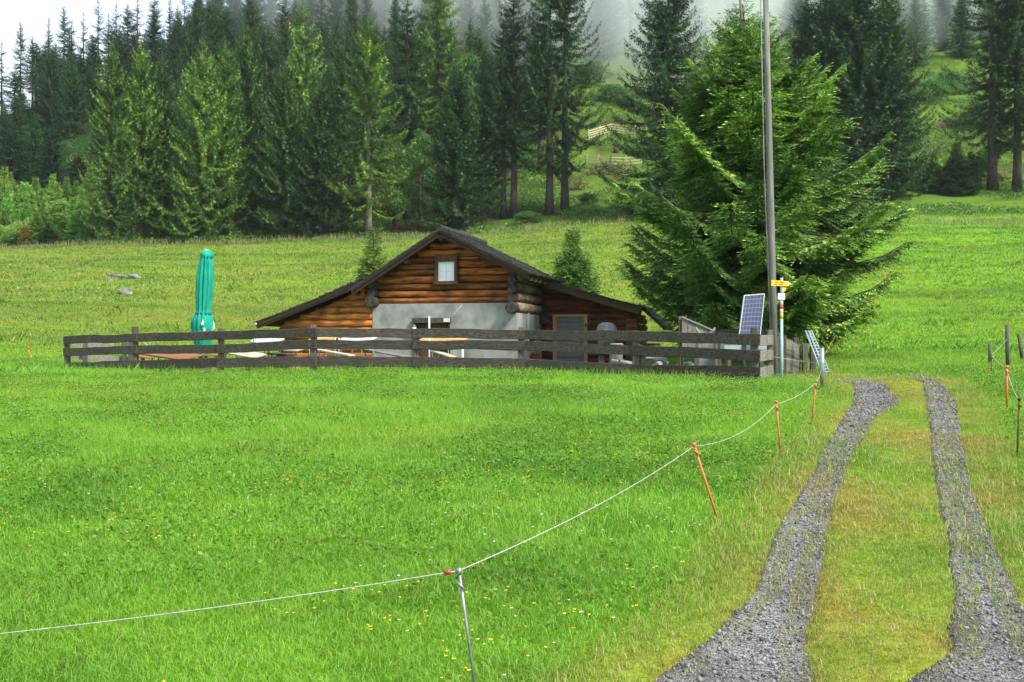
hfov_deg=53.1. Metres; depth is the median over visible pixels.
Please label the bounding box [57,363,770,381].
fence weeds
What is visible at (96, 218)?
young conifer
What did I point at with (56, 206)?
broadleaf sapling
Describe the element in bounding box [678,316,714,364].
board screen
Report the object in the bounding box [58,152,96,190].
spruce tree
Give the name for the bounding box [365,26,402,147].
spruce tree
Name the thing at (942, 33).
spruce tree
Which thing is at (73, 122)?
spruce tree
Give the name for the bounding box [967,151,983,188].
spruce tree
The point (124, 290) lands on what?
rock
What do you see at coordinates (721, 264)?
spruce tree
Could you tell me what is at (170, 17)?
spruce tree
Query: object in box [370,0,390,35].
spruce tree
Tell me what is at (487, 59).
spruce tree
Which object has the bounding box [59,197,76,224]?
young conifer
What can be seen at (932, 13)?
spruce tree
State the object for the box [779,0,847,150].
spruce tree
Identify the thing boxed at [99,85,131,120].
spruce tree
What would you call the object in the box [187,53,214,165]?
spruce tree
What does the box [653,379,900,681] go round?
gravel track
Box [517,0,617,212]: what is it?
spruce tree
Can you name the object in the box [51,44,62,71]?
spruce tree
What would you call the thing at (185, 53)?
spruce tree
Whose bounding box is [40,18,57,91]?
spruce tree
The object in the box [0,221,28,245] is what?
leafy bush
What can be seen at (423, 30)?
spruce tree
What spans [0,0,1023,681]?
ground
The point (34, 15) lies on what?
sky
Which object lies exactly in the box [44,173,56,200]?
young conifer
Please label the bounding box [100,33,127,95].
spruce tree
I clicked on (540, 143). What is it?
spruce tree
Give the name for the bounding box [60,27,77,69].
spruce tree
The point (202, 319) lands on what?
parasol
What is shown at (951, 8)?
spruce tree
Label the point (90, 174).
young conifer
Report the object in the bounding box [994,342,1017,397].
track rope
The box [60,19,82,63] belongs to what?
spruce tree
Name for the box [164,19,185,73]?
spruce tree
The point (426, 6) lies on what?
spruce tree
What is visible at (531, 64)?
spruce tree
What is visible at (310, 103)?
spruce tree
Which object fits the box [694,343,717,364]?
stone trough
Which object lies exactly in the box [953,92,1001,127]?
leafy bush
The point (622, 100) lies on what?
leafy bush
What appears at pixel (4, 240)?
young conifer
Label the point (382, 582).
fence rope
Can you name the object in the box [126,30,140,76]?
spruce tree
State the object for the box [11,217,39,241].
leafy bush
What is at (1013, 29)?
spruce tree
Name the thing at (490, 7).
spruce tree
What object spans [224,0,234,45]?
spruce tree
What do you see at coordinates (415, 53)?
spruce tree
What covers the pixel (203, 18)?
spruce tree
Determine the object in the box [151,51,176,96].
spruce tree
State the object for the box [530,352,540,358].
flower pot
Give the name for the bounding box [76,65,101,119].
spruce tree
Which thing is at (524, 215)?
leafy bush
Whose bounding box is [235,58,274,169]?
spruce tree
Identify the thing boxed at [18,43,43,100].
spruce tree
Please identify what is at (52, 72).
spruce tree
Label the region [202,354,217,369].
stool
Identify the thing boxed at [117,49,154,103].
spruce tree
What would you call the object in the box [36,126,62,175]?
spruce tree
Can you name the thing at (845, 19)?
spruce tree
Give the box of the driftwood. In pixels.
[695,327,715,332]
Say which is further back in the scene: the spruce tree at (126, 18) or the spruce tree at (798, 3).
the spruce tree at (126, 18)
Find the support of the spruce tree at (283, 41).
on the ground at (712, 8)
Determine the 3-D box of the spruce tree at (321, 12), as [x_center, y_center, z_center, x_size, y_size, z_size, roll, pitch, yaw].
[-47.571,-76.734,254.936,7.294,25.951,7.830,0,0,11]
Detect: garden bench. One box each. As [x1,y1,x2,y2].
[139,355,154,359]
[225,352,266,368]
[262,353,296,367]
[317,349,354,368]
[358,349,413,367]
[430,350,455,367]
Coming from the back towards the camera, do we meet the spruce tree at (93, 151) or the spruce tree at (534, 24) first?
the spruce tree at (534, 24)
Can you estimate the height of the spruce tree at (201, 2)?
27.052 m
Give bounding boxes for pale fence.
[587,155,641,165]
[588,122,646,138]
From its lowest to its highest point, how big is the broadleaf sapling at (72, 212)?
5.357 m
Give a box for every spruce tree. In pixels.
[0,41,12,113]
[0,69,32,125]
[0,92,29,167]
[0,104,12,158]
[0,120,40,192]
[3,135,30,179]
[9,20,29,97]
[17,115,48,186]
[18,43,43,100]
[18,90,31,127]
[19,34,38,103]
[22,41,60,125]
[27,66,68,122]
[28,124,72,190]
[30,47,68,129]
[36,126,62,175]
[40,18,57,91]
[42,56,69,115]
[50,57,93,137]
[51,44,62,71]
[53,6,72,70]
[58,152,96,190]
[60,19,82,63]
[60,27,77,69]
[63,50,78,88]
[65,51,85,109]
[73,53,104,112]
[74,12,90,62]
[75,35,108,108]
[75,41,151,242]
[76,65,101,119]
[81,126,107,178]
[83,0,108,73]
[97,37,180,242]
[99,3,128,58]
[99,12,111,75]
[99,26,125,71]
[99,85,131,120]
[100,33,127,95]
[104,106,137,146]
[105,32,136,93]
[106,24,130,99]
[114,4,139,56]
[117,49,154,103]
[117,133,150,190]
[125,0,146,48]
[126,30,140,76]
[132,50,190,240]
[137,102,158,163]
[140,0,165,56]
[140,12,170,86]
[146,38,248,241]
[148,103,187,161]
[149,38,174,76]
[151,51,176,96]
[159,0,174,62]
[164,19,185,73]
[164,50,192,143]
[164,71,199,203]
[165,22,178,73]
[166,5,183,51]
[169,14,194,74]
[171,36,203,100]
[171,49,191,92]
[180,0,189,29]
[182,0,209,101]
[184,0,212,50]
[185,51,220,219]
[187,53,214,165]
[188,1,215,69]
[189,37,258,237]
[203,0,222,77]
[207,14,223,71]
[210,5,238,63]
[212,0,234,44]
[215,20,280,236]
[216,26,237,93]
[216,51,236,151]
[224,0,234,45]
[227,0,242,55]
[230,0,244,43]
[232,0,262,102]
[235,5,268,73]
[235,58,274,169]
[236,0,259,51]
[236,0,270,57]
[243,0,271,46]
[245,27,268,147]
[246,58,324,238]
[247,19,293,233]
[261,0,281,36]
[262,27,282,74]
[262,36,283,189]
[265,0,340,224]
[267,50,284,116]
[268,0,293,74]
[268,16,296,93]
[269,0,293,40]
[273,37,317,208]
[280,76,364,237]
[287,1,310,59]
[287,9,310,93]
[293,0,319,52]
[299,0,323,54]
[305,32,331,91]
[306,78,329,196]
[308,0,333,56]
[311,51,326,91]
[314,2,323,33]
[314,34,378,233]
[315,61,354,138]
[315,81,365,216]
[316,0,332,27]
[318,16,331,80]
[321,12,415,234]
[322,0,349,69]
[323,11,351,113]
[338,0,362,45]
[340,0,359,80]
[345,0,366,119]
[345,225,389,282]
[346,42,373,160]
[350,14,374,63]
[356,0,380,51]
[357,0,381,23]
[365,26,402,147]
[365,39,401,171]
[367,21,380,106]
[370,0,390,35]
[374,0,443,223]
[380,0,412,41]
[381,0,412,51]
[385,0,408,121]
[386,33,433,123]
[394,71,431,212]
[397,0,476,216]
[402,10,434,140]
[406,0,419,32]
[408,0,424,38]
[414,61,505,232]
[416,0,433,96]
[424,4,449,90]
[424,32,453,161]
[427,21,462,113]
[440,46,481,187]
[444,0,463,36]
[444,2,459,44]
[453,0,476,55]
[454,0,482,71]
[456,0,480,26]
[462,12,479,83]
[463,27,495,94]
[463,50,507,217]
[468,15,540,218]
[473,0,499,85]
[474,33,485,78]
[474,44,509,110]
[476,0,546,218]
[477,0,491,49]
[477,67,508,188]
[478,0,501,51]
[488,0,503,70]
[493,2,522,73]
[496,53,529,153]
[500,0,511,12]
[500,0,600,214]
[512,0,523,62]
[514,0,534,71]
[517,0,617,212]
[520,39,568,168]
[521,16,544,123]
[523,0,547,86]
[529,5,543,86]
[548,227,605,295]
[577,0,606,53]
[583,0,613,64]
[593,0,621,60]
[597,0,710,219]
[604,0,626,44]
[604,0,922,350]
[618,0,642,44]
[631,0,650,31]
[643,0,673,53]
[682,0,706,38]
[684,0,711,56]
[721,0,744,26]
[774,0,793,23]
[776,0,792,48]
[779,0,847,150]
[783,0,798,64]
[783,0,887,199]
[785,0,809,69]
[803,0,939,201]
[817,0,880,185]
[839,0,946,203]
[873,6,907,69]
[893,0,912,57]
[899,0,929,44]
[902,0,934,67]
[915,153,948,193]
[917,0,937,54]
[928,0,957,44]
[930,0,957,51]
[930,0,1023,190]
[932,0,957,28]
[935,141,981,195]
[944,0,979,58]
[955,0,974,16]
[962,0,1023,191]
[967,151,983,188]
[975,0,997,45]
[997,2,1023,54]
[1000,7,1023,135]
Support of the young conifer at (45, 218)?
on the ground at (712, 8)
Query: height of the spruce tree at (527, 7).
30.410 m
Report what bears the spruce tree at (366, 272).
on the ground at (712, 8)
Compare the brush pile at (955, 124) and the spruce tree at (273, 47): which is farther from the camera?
the brush pile at (955, 124)
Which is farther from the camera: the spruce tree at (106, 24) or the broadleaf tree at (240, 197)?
the spruce tree at (106, 24)
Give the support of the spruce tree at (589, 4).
on the ground at (712, 8)
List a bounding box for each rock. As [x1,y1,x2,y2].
[104,274,126,278]
[118,288,132,293]
[128,274,140,278]
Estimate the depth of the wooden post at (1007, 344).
28.95 m
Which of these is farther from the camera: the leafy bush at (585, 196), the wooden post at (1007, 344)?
the leafy bush at (585, 196)
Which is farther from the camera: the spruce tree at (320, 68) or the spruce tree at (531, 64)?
the spruce tree at (531, 64)
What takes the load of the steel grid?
on the ground at (712, 8)
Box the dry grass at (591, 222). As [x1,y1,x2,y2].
[0,213,1023,248]
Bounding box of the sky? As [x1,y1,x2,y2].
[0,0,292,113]
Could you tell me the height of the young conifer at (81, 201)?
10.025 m
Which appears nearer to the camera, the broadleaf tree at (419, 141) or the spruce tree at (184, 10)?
the broadleaf tree at (419, 141)
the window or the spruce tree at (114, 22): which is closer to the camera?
the window
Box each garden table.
[139,354,202,368]
[250,338,284,369]
[283,349,303,368]
[309,337,337,366]
[340,337,376,366]
[420,338,468,357]
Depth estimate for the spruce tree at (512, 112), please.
148.38 m
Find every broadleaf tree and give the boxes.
[233,175,253,235]
[250,189,272,229]
[362,134,426,229]
[400,127,440,221]
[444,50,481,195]
[477,102,533,181]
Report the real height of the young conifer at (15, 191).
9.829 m
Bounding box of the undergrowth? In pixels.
[0,47,1023,246]
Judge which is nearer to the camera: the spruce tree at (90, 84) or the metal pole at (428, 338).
the metal pole at (428, 338)
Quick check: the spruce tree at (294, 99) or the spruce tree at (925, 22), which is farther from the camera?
the spruce tree at (925, 22)
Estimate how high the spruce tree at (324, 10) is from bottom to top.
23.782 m
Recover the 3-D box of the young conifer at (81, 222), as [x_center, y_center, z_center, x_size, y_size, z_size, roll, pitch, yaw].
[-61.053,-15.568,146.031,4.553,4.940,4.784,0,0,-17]
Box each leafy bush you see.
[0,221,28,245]
[0,224,16,244]
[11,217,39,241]
[512,211,543,222]
[562,60,613,84]
[576,192,598,202]
[589,84,630,101]
[613,92,647,107]
[903,79,952,99]
[930,70,971,94]
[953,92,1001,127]
[972,151,1001,181]
[996,109,1023,134]
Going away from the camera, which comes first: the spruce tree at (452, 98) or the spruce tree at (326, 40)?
the spruce tree at (452, 98)
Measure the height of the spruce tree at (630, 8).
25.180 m
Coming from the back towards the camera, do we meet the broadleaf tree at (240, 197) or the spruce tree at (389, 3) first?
the spruce tree at (389, 3)
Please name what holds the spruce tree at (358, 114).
on the ground at (712, 8)
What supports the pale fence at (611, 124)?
on the ground at (712, 8)
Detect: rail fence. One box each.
[63,325,760,379]
[715,328,779,369]
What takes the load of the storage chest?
on the ground at (712, 8)
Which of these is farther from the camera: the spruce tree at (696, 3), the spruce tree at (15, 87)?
the spruce tree at (696, 3)
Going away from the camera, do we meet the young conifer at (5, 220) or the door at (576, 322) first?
the door at (576, 322)
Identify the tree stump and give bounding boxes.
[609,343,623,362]
[613,147,618,152]
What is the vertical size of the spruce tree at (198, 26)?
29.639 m
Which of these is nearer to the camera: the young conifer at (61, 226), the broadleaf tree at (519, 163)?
the young conifer at (61, 226)
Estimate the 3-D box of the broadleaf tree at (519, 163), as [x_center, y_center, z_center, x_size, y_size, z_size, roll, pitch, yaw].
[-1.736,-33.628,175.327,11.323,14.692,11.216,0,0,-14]
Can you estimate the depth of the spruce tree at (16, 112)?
217.84 m
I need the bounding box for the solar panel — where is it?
[738,293,764,366]
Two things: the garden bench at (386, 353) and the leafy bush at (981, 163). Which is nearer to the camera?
the garden bench at (386, 353)
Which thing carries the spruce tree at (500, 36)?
on the ground at (712, 8)
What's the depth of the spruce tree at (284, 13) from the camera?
229.70 m
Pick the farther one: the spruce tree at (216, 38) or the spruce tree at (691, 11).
the spruce tree at (691, 11)
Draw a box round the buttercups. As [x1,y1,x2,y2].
[1,363,1021,681]
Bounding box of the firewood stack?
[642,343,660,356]
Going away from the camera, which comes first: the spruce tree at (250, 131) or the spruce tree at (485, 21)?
the spruce tree at (250, 131)
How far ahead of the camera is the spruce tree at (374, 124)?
137.53 m
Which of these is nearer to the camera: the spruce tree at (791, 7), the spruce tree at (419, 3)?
the spruce tree at (419, 3)
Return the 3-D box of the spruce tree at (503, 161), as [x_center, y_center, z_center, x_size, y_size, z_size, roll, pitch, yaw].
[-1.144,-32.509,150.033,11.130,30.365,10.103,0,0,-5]
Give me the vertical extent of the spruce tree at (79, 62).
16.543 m
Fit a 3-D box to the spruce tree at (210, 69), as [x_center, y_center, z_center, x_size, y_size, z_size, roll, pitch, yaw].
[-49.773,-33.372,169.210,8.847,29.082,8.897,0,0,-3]
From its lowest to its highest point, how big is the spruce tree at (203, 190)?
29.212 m
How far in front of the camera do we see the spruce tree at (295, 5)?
251.86 m
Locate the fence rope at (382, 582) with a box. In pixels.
[0,372,820,633]
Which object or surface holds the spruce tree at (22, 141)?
on the ground at (712, 8)
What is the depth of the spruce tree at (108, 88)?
138.29 m
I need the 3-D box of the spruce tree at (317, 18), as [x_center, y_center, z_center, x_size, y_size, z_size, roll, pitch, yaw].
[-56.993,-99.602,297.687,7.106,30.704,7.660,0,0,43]
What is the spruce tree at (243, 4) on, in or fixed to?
on the ground at (712, 8)
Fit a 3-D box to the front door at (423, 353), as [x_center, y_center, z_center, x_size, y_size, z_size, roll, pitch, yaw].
[-3.184,0.160,40.905,1.500,1.780,0.270,0,0,14]
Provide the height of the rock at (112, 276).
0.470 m
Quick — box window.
[433,255,458,284]
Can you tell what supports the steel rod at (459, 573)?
on the ground at (712, 8)
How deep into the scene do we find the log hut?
41.16 m
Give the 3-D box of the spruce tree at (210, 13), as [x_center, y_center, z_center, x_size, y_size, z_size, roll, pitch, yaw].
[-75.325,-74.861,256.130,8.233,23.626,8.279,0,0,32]
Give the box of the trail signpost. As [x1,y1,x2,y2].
[771,278,790,376]
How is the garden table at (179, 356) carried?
on the ground at (712, 8)
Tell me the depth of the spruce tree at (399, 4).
267.41 m
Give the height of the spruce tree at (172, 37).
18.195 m
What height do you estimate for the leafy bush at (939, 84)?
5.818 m
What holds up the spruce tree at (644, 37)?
on the ground at (712, 8)
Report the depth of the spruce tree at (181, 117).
178.76 m
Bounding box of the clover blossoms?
[1,365,1023,674]
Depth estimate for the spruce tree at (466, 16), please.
236.21 m
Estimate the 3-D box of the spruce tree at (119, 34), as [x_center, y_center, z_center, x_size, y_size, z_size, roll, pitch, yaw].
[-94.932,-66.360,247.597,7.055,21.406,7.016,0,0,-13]
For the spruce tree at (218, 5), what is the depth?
274.90 m
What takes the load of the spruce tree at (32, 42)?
on the ground at (712, 8)
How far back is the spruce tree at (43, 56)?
244.29 m
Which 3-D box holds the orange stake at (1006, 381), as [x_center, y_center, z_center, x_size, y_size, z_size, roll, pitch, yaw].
[8.517,0.834,17.622,0.109,0.817,0.099,0,0,0]
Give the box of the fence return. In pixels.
[757,330,773,377]
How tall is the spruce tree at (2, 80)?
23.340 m
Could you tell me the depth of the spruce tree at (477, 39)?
190.37 m
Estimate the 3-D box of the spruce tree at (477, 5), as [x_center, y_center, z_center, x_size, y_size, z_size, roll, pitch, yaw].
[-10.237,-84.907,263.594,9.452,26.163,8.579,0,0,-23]
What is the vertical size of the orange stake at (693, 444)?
0.871 m
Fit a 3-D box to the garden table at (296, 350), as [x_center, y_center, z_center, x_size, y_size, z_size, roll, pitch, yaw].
[-7.670,0.639,35.950,0.511,0.786,0.601,0,0,11]
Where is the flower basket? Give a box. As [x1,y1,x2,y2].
[540,298,550,324]
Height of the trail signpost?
2.825 m
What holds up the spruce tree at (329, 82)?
on the ground at (712, 8)
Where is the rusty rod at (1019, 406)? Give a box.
[1016,398,1022,454]
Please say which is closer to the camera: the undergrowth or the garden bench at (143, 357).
the garden bench at (143, 357)
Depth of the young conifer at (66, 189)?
177.73 m
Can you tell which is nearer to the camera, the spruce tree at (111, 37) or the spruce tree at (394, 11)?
the spruce tree at (394, 11)
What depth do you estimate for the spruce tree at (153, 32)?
253.38 m
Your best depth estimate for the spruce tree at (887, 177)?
150.07 m
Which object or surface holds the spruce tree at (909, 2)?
on the ground at (712, 8)
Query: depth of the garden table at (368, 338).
36.37 m
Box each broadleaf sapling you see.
[14,182,37,215]
[17,227,30,244]
[44,199,69,226]
[64,210,83,223]
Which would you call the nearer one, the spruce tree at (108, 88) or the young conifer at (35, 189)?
the spruce tree at (108, 88)
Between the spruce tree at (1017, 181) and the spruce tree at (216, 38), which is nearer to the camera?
the spruce tree at (1017, 181)
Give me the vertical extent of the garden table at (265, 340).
1.261 m
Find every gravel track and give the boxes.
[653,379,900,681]
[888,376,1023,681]
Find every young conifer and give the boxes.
[0,166,15,204]
[0,182,4,211]
[0,186,15,217]
[0,209,15,245]
[0,226,14,245]
[2,171,18,200]
[10,209,19,225]
[13,182,25,214]
[13,203,33,224]
[17,211,45,245]
[24,191,39,214]
[30,176,44,199]
[33,223,61,244]
[34,188,48,211]
[34,201,55,228]
[34,225,68,244]
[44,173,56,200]
[46,182,68,218]
[56,222,67,241]
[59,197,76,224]
[61,176,73,205]
[61,214,81,242]
[67,180,78,209]
[71,214,86,240]
[72,211,80,222]
[74,186,89,217]
[74,218,97,242]
[75,167,96,201]
[87,206,103,231]
[88,178,122,232]
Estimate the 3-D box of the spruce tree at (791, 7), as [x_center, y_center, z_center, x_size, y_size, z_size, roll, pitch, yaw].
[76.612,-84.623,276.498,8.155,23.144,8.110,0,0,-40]
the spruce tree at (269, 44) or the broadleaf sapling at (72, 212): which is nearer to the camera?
the broadleaf sapling at (72, 212)
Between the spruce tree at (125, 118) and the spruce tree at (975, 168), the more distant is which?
the spruce tree at (125, 118)
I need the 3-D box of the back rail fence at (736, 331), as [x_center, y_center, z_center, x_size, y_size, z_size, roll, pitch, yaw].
[7.080,0.445,30.843,1.960,1.654,0.939,0,0,14]
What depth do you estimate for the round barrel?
37.72 m
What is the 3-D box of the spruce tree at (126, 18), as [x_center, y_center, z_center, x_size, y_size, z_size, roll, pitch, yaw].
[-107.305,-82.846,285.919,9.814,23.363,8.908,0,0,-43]
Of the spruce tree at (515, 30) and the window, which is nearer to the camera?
the window
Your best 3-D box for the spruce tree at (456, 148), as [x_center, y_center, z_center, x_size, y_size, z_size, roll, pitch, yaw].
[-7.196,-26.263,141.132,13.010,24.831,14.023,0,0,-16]
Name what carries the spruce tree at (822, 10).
on the ground at (712, 8)
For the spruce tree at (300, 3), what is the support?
on the ground at (712, 8)
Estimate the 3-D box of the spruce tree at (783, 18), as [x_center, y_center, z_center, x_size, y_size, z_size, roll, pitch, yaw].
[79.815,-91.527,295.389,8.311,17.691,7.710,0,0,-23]
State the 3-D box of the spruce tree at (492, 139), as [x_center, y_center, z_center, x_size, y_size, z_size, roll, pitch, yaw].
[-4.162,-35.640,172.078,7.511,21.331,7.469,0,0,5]
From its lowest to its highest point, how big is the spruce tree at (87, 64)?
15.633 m
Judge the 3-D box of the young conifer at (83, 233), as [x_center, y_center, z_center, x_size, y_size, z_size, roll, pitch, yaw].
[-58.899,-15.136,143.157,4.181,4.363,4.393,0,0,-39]
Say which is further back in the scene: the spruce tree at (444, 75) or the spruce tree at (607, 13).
the spruce tree at (607, 13)
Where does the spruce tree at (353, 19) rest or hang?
on the ground at (712, 8)
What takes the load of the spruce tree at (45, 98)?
on the ground at (712, 8)
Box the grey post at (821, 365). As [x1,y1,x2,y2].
[819,348,824,388]
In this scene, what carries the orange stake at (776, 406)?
on the ground at (712, 8)
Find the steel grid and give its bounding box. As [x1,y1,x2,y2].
[805,330,829,372]
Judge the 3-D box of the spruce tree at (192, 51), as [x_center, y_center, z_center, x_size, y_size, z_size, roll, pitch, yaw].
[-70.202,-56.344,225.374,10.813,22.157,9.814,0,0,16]
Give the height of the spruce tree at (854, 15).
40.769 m
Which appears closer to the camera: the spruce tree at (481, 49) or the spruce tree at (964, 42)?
the spruce tree at (481, 49)
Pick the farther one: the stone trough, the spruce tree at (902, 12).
the spruce tree at (902, 12)
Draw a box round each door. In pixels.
[413,323,449,356]
[553,314,587,361]
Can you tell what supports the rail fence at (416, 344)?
on the ground at (712, 8)
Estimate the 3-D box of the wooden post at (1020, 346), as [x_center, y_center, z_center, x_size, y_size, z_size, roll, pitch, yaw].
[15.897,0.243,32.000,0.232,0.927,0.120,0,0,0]
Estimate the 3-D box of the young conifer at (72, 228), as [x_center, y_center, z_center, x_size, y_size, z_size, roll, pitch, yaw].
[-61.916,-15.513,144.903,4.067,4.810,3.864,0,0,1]
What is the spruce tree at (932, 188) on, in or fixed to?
on the ground at (712, 8)
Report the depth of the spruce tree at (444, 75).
190.41 m
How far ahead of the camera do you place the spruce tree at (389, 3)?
275.93 m
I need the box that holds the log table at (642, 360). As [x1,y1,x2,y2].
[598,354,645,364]
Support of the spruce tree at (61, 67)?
on the ground at (712, 8)
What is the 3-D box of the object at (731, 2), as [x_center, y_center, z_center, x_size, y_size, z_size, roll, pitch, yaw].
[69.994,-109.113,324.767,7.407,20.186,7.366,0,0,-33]
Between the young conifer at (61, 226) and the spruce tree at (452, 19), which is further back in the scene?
the spruce tree at (452, 19)
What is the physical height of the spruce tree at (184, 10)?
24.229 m
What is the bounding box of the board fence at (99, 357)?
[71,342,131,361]
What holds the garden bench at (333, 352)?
on the ground at (712, 8)
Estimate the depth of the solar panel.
29.46 m
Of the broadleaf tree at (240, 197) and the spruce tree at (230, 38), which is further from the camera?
the spruce tree at (230, 38)
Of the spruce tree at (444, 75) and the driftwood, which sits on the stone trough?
the driftwood
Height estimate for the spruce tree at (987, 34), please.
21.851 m
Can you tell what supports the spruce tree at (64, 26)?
on the ground at (712, 8)
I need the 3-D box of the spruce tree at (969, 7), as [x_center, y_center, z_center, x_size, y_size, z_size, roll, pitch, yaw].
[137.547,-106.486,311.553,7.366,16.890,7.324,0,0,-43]
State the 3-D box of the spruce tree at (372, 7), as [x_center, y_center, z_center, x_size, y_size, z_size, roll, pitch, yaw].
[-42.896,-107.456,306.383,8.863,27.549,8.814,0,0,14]
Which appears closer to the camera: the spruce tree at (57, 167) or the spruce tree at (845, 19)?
the spruce tree at (845, 19)
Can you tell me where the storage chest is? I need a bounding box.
[721,344,766,367]
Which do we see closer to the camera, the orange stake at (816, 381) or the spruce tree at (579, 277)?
the orange stake at (816, 381)
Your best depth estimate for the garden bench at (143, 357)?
34.61 m
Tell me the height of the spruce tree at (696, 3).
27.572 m
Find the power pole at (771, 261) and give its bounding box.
[760,0,777,374]
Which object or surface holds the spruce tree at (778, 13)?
on the ground at (712, 8)
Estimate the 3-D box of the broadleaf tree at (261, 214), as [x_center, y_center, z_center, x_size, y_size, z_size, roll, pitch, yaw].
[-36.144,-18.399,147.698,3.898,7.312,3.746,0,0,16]
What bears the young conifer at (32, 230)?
on the ground at (712, 8)
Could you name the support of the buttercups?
on the ground at (712, 8)
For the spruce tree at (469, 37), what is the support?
on the ground at (712, 8)
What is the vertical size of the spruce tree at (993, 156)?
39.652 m
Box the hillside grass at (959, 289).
[0,208,1023,368]
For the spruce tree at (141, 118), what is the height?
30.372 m
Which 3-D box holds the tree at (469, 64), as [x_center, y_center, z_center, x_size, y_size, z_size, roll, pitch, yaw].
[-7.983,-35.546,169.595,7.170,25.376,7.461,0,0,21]
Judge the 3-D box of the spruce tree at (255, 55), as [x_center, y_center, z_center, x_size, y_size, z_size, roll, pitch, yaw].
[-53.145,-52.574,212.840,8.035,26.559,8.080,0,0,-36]
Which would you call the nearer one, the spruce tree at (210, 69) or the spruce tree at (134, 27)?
the spruce tree at (210, 69)
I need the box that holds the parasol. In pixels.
[190,249,214,368]
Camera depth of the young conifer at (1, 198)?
166.67 m
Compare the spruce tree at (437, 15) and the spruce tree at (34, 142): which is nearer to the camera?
the spruce tree at (437, 15)
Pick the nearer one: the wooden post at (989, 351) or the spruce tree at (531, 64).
the wooden post at (989, 351)
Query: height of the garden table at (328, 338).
1.195 m
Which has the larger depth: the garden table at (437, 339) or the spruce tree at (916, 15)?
the spruce tree at (916, 15)
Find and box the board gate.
[783,335,800,373]
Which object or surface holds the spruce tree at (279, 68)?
on the ground at (712, 8)
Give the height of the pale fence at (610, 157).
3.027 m
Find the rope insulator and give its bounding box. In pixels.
[444,569,451,574]
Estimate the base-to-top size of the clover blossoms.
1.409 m
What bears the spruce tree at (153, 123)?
on the ground at (712, 8)
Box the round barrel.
[597,322,616,343]
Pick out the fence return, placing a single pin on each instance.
(767, 355)
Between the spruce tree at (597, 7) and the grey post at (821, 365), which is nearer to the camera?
the grey post at (821, 365)
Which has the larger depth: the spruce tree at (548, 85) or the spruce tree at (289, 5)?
the spruce tree at (289, 5)
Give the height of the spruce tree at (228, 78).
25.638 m
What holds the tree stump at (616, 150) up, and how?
on the ground at (712, 8)
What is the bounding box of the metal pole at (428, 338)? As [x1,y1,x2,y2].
[428,316,429,356]
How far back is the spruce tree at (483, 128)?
151.75 m
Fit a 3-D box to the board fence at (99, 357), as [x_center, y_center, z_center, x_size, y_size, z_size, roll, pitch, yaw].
[-15.171,0.461,37.955,2.111,1.206,0.612,0,0,-35]
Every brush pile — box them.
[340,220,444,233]
[569,176,593,190]
[579,160,632,176]
[934,117,965,129]
[982,170,1008,181]
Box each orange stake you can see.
[691,442,717,518]
[774,400,780,453]
[811,380,817,422]
[1004,366,1010,406]
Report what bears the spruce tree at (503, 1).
on the ground at (712, 8)
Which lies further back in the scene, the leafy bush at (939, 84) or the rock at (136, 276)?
the leafy bush at (939, 84)
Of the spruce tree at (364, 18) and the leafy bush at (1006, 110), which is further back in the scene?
the spruce tree at (364, 18)
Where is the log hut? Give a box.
[253,225,674,362]
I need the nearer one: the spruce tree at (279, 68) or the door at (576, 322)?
the door at (576, 322)
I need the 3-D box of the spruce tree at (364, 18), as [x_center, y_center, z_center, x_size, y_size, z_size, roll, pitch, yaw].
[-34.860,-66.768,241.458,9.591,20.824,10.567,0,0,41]
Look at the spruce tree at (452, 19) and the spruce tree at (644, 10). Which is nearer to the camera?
the spruce tree at (452, 19)
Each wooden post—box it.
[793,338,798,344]
[801,344,807,372]
[810,346,815,371]
[988,344,991,362]
[1005,325,1009,365]
[1017,334,1023,358]
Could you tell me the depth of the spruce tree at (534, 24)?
242.77 m
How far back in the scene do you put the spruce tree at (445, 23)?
225.25 m
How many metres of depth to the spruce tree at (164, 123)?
142.30 m
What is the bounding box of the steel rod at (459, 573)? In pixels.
[456,567,475,681]
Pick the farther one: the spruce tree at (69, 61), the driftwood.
the spruce tree at (69, 61)
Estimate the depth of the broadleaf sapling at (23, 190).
161.26 m
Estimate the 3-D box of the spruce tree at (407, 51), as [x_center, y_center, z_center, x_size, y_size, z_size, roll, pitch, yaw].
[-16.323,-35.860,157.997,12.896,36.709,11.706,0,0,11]
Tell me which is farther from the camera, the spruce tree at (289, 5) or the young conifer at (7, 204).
the spruce tree at (289, 5)
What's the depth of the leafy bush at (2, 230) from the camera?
147.91 m
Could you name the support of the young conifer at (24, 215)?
on the ground at (712, 8)
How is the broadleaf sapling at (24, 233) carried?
on the ground at (712, 8)
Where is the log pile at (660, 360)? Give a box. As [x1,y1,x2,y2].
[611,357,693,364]
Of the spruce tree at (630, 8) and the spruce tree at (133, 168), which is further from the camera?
the spruce tree at (630, 8)

